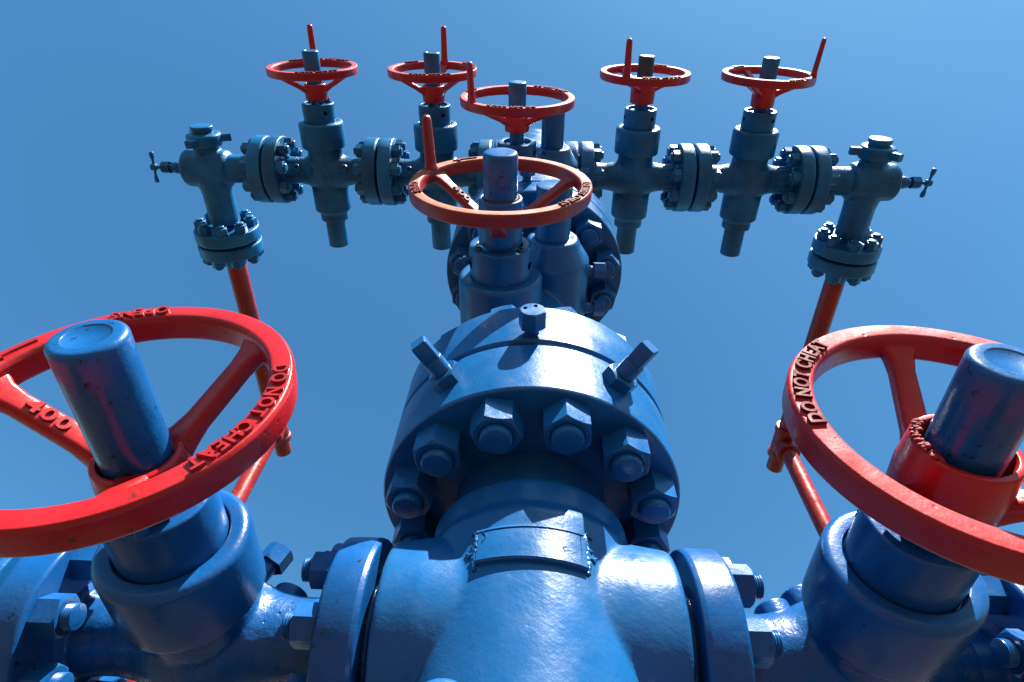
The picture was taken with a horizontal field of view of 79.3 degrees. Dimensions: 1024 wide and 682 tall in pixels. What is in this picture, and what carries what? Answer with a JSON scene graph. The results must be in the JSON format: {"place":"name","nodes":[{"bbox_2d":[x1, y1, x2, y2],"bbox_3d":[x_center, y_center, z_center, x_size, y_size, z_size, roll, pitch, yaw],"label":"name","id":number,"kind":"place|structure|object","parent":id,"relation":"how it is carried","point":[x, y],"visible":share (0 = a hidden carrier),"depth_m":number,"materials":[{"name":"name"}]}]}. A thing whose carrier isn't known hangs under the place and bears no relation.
{"place":"outdoors","nodes":[
{"label":"outdoors","id":0,"kind":"place"},
{"bbox_2d":[126,235,291,681],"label":"drain pipe","id":1,"kind":"object","parent":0,"point":[233,260],"visible":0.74,"depth_m":2.29,"materials":[{"name":"red metal"}]},
{"bbox_2d":[178,123,273,249],"bbox_3d":[-0.954,-0.528,2.094,0.315,0.216,0.390,2,-57,1],"label":"pipe tee","id":2,"kind":"object","parent":1,"relation":"attached to","point":[211,169],"visible":0.94,"depth_m":2.03,"materials":[{"name":"blue paint"}]},
{"bbox_2d":[149,151,179,182],"bbox_3d":[-1.142,-0.581,2.068,0.132,0.040,0.100,2,-57,1],"label":"needle valve","id":3,"kind":"object","parent":2,"relation":"attached to","point":[167,167],"visible":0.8,"depth_m":2.06,"materials":[{"name":"blue paint"}]},
{"bbox_2d":[261,24,382,247],"bbox_3d":[-0.611,-0.633,2.012,0.367,0.270,0.687,2,-57,1],"label":"gate valve","id":4,"kind":"object","parent":2,"relation":"attached to","point":[327,170],"visible":0.94,"depth_m":1.97,"materials":[{"name":"blue paint"}]},
{"bbox_2d":[0,0,1023,613],"label":"sky","id":5,"kind":"structure","parent":0,"point":[89,88],"materials":[{"name":"blue"}]},
{"bbox_2d":[365,335,694,681],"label":"flow cross","id":6,"kind":"object","parent":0,"point":[532,496],"visible":1,"depth_m":0.67,"materials":[{"name":"blue paint"}]},
{"bbox_2d":[0,306,392,681],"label":"gate valve","id":7,"kind":"object","parent":6,"relation":"attached to","point":[150,561],"visible":0.95,"depth_m":0.56,"materials":[{"name":"blue paint"}]},
{"bbox_2d":[0,557,20,582],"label":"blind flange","id":8,"kind":"object","parent":7,"relation":"attached to","point":[7,565],"visible":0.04,"depth_m":0.63,"materials":[{"name":"blue paint"}]},
{"bbox_2d":[401,115,663,420],"bbox_3d":[0.030,-0.086,1.143,0.422,0.649,0.586,2,-57,1],"label":"master valve","id":9,"kind":"object","parent":6,"relation":"on","point":[533,263],"visible":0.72,"depth_m":1.10,"materials":[{"name":"blue paint"}]},
{"bbox_2d":[454,61,615,236],"bbox_3d":[0.062,-0.505,1.798,0.414,0.910,0.587,2,-57,1],"label":"swab valve","id":10,"kind":"object","parent":9,"relation":"on","point":[546,141],"visible":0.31,"depth_m":1.72,"materials":[{"name":"blue paint"}]},
{"bbox_2d":[376,26,493,249],"bbox_3d":[-0.244,-0.623,2.003,0.367,0.270,0.687,2,-57,1],"label":"gate valve","id":11,"kind":"object","parent":10,"relation":"attached to","point":[397,168],"visible":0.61,"depth_m":1.95,"materials":[{"name":"blue paint"}]},
{"bbox_2d":[578,38,696,254],"bbox_3d":[0.398,-0.606,1.987,0.367,0.270,0.687,2,-57,1],"label":"gate valve","id":12,"kind":"object","parent":10,"relation":"attached to","point":[633,176],"visible":0.93,"depth_m":1.95,"materials":[{"name":"blue paint"}]},
{"bbox_2d":[670,325,1023,681],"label":"gate valve","id":13,"kind":"object","parent":6,"relation":"attached to","point":[914,571],"visible":0.98,"depth_m":0.53,"materials":[{"name":"blue paint"}]},
{"bbox_2d":[766,247,877,536],"bbox_3d":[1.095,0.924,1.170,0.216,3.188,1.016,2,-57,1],"label":"drain pipe","id":14,"kind":"object","parent":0,"point":[783,449],"visible":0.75,"depth_m":2.26,"materials":[{"name":"red metal"}]},
{"bbox_2d":[799,136,903,264],"bbox_3d":[1.105,-0.472,2.042,0.315,0.216,0.390,2,-57,1],"label":"pipe tee","id":15,"kind":"object","parent":14,"relation":"attached to","point":[867,182],"visible":0.88,"depth_m":1.98,"materials":[{"name":"blue paint"}]},
{"bbox_2d":[687,37,826,256],"bbox_3d":[0.764,-0.596,1.978,0.367,0.270,0.687,2,-57,1],"label":"gate valve","id":16,"kind":"object","parent":15,"relation":"attached to","point":[745,179],"visible":0.95,"depth_m":1.94,"materials":[{"name":"blue paint"}]},
{"bbox_2d":[901,168,936,197],"bbox_3d":[1.294,-0.514,2.007,0.132,0.040,0.100,2,-57,1],"label":"needle valve","id":17,"kind":"object","parent":15,"relation":"attached to","point":[913,182],"visible":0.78,"depth_m":2.00,"materials":[{"name":"blue paint"}]}
]}

